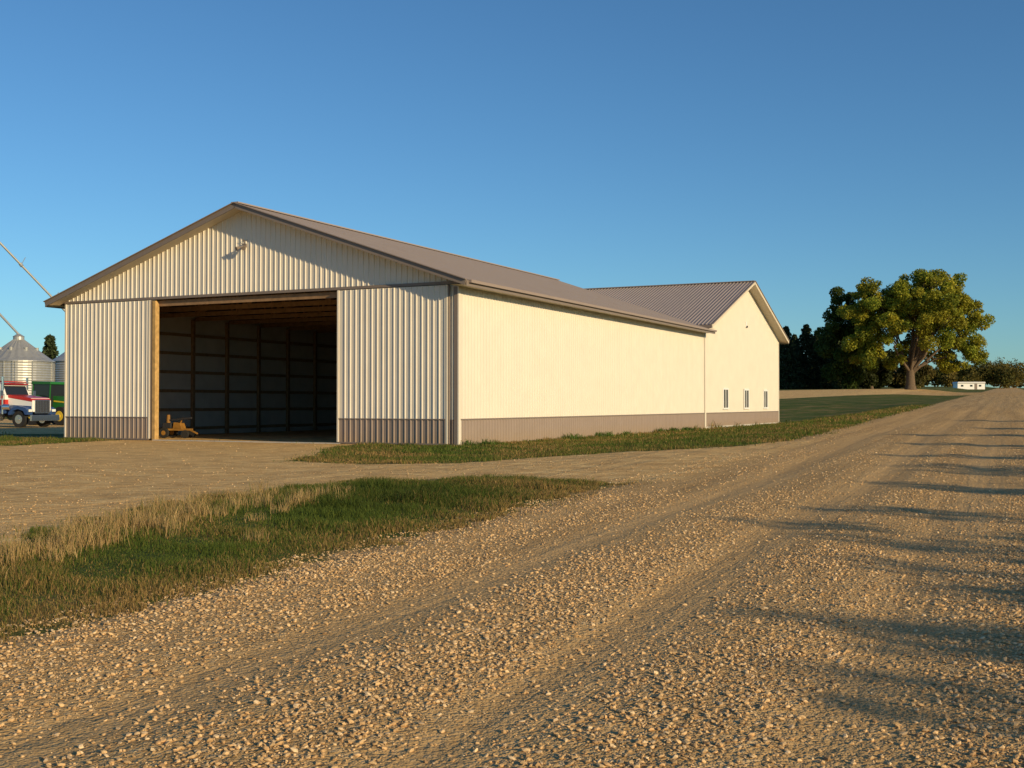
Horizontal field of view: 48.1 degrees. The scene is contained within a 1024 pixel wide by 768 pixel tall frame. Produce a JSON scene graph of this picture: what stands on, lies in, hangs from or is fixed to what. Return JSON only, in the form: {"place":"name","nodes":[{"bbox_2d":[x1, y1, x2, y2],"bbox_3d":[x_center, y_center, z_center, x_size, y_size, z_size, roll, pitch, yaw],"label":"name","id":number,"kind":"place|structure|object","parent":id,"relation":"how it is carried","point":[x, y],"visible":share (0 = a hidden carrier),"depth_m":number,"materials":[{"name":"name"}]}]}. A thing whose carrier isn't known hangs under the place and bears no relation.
{"place":"outdoors","nodes":[
{"label":"outdoors","id":0,"kind":"place"},
{"bbox_2d":[0,334,55,394],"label":"grain bin","id":1,"kind":"object","parent":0,"point":[21,359],"visible":0.55,"depth_m":127.62,"materials":[{"name":"silver metal"}]},
{"bbox_2d":[53,352,64,381],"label":"grain bin","id":2,"kind":"object","parent":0,"point":[59,367],"visible":0.06,"depth_m":137.67,"materials":[{"name":"silver metal"}]},
{"bbox_2d":[0,389,980,545],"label":"gravel driveway","id":3,"kind":"structure","parent":0,"point":[198,456],"depth_m":24.97,"materials":[{"name":"beige gravel"}]},
{"bbox_2d":[0,377,59,427],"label":"semi truck","id":4,"kind":"object","parent":3,"relation":"on","point":[19,405],"visible":1,"depth_m":70.01,"materials":[{"name":"white paint"}]},
{"bbox_2d":[28,381,63,424],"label":"green tractor","id":5,"kind":"object","parent":3,"relation":"on","point":[53,392],"visible":0.29,"depth_m":77.46,"materials":[{"name":"paint"}]},
{"bbox_2d":[159,415,197,437],"bbox_3d":[-13.937,1.787,48.262,1.631,0.977,0.816,0,-1,15],"label":"riding lawn mower","id":6,"kind":"object","parent":3,"relation":"on","point":[169,429],"visible":0.98,"depth_m":48.15,"materials":[{"name":"yellow paint"}]},
{"bbox_2d":[43,201,716,445],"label":"machine shed","id":7,"kind":"structure","parent":3,"relation":"on","point":[237,317],"depth_m":45.58,"materials":[{"name":"beige metal"}]},
{"bbox_2d":[64,300,151,439],"bbox_3d":[-16.302,-0.535,46.192,4.655,5.510,0.103,0,-1,26],"label":"sliding barn door","id":8,"kind":"structure","parent":7,"relation":"in","point":[108,372],"depth_m":46.13,"materials":[{"name":"beige metal"}]},
{"bbox_2d":[337,285,449,444],"bbox_3d":[-4.211,-0.636,40.290,4.605,5.510,0.102,0,-1,26],"label":"sliding door right","id":9,"kind":"structure","parent":7,"relation":"in","point":[393,344],"depth_m":40.23,"materials":[{"name":"beige metal"}]},
{"bbox_2d":[0,387,1023,767],"bbox_3d":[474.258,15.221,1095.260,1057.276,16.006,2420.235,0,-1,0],"label":"gravel road","id":10,"kind":"structure","parent":0,"point":[982,415],"depth_m":7.14,"materials":[{"name":"beige gravel"}]},
{"bbox_2d":[0,386,1023,646],"bbox_3d":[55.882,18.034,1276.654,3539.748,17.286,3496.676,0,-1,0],"label":"ground","id":11,"kind":"structure","parent":0,"point":[804,408],"depth_m":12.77,"materials":[{"name":"green plant"}]},
{"bbox_2d":[0,242,64,333],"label":"grain elevator leg","id":12,"kind":"object","parent":11,"relation":"on","point":[30,274],"visible":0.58,"depth_m":134.88,"materials":[{"name":"silver metal"}]},
{"bbox_2d":[42,334,58,359],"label":"spruce tree","id":13,"kind":"object","parent":11,"relation":"on","point":[50,350],"visible":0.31,"depth_m":154.68,"materials":[{"name":"green plant"}]},
{"bbox_2d":[0,478,359,580],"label":"tall dry grass","id":14,"kind":"structure","parent":11,"relation":"on","point":[113,522],"depth_m":12.88,"materials":[{"name":"beige plant"}]},
{"bbox_2d":[461,426,699,445],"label":"weeds","id":15,"kind":"object","parent":11,"relation":"on","point":[570,436],"visible":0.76,"depth_m":49.34,"materials":[{"name":"green plant"}]},
{"bbox_2d":[706,422,776,428],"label":"foundation","id":16,"kind":"object","parent":11,"relation":"on","point":[740,425],"visible":0.36,"depth_m":72.60,"materials":[{"name":"concrete"}]},
{"bbox_2d":[706,291,777,412],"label":"walls","id":17,"kind":"structure","parent":11,"relation":"on","point":[740,357],"depth_m":73.13,"materials":[{"name":"beige metal"}]},
{"bbox_2d":[584,280,778,341],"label":"roof","id":18,"kind":"structure","parent":17,"relation":"on","point":[710,303],"depth_m":72.28,"materials":[{"name":"metal"}]},
{"bbox_2d":[705,333,778,413],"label":"trim","id":19,"kind":"structure","parent":17,"relation":"attached to","point":[755,411],"depth_m":77.37,"materials":[{"name":"beige metal"}]},
{"bbox_2d":[706,412,778,426],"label":"wainscot","id":20,"kind":"object","parent":17,"relation":"attached to","point":[721,419],"visible":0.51,"depth_m":72.64,"materials":[{"name":"beige metal"}]},
{"bbox_2d":[699,281,789,343],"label":"fascia","id":21,"kind":"structure","parent":17,"relation":"attached to","point":[756,292],"depth_m":76.68,"materials":[{"name":"beige metal"}]},
{"bbox_2d":[723,388,767,408],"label":"windows","id":22,"kind":"structure","parent":17,"relation":"attached to","point":[746,398],"depth_m":73.58,"materials":[{"name":"white glass"}]},
{"bbox_2d":[779,326,811,388],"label":"spruce tree","id":23,"kind":"object","parent":11,"relation":"on","point":[786,357],"visible":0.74,"depth_m":238.85,"materials":[{"name":"green plant"}]},
{"bbox_2d":[788,333,802,383],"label":"spruce tree","id":24,"kind":"object","parent":11,"relation":"on","point":[795,342],"visible":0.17,"depth_m":255.62,"materials":[{"name":"green plant"}]},
{"bbox_2d":[783,324,832,388],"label":"spruce tree","id":25,"kind":"object","parent":11,"relation":"on","point":[807,350],"visible":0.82,"depth_m":242.86,"materials":[{"name":"green plant"}]},
{"bbox_2d":[804,322,841,388],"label":"spruce tree","id":26,"kind":"object","parent":11,"relation":"on","point":[831,383],"visible":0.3,"depth_m":241.72,"materials":[{"name":"green plant"}]},
{"bbox_2d":[824,341,864,388],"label":"spruce tree","id":27,"kind":"object","parent":11,"relation":"on","point":[839,343],"visible":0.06,"depth_m":249.25,"materials":[{"name":"green plant"}]},
{"bbox_2d":[813,286,878,388],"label":"oak tree","id":28,"kind":"object","parent":11,"relation":"on","point":[834,332],"visible":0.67,"depth_m":227.16,"materials":[{"name":"green plant"}]},
{"bbox_2d":[859,349,898,388],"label":"oak tree","id":29,"kind":"object","parent":11,"relation":"on","point":[883,377],"visible":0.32,"depth_m":250.19,"materials":[{"name":"green plant"}]},
{"bbox_2d":[874,351,932,388],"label":"oak tree","id":30,"kind":"object","parent":11,"relation":"on","point":[899,380],"visible":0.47,"depth_m":258.07,"materials":[{"name":"green plant"}]},
{"bbox_2d":[835,268,995,389],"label":"maple tree","id":31,"kind":"object","parent":11,"relation":"on","point":[923,312],"visible":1,"depth_m":217.60,"materials":[{"name":"green plant"}]},
{"bbox_2d":[857,357,1023,388],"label":"distant trees","id":32,"kind":"object","parent":11,"relation":"on","point":[1000,373],"visible":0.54,"depth_m":539.38,"materials":[{"name":"green plant"}]},
{"bbox_2d":[952,382,984,389],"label":"white farm shed","id":33,"kind":"structure","parent":11,"relation":"on","point":[972,385],"depth_m":378.04,"materials":[{"name":"paint"}]},
{"bbox_2d":[952,380,1023,387],"bbox_3d":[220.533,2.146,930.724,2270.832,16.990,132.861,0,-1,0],"label":"distant treeline","id":34,"kind":"object","parent":11,"relation":"on","point":[1019,386],"visible":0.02,"depth_m":908.09,"materials":[{"name":"green plant"}]},
{"bbox_2d":[0,0,1023,387],"label":"sky","id":35,"kind":"structure","parent":0,"point":[801,150],"materials":[{"name":"blue"}]}
]}

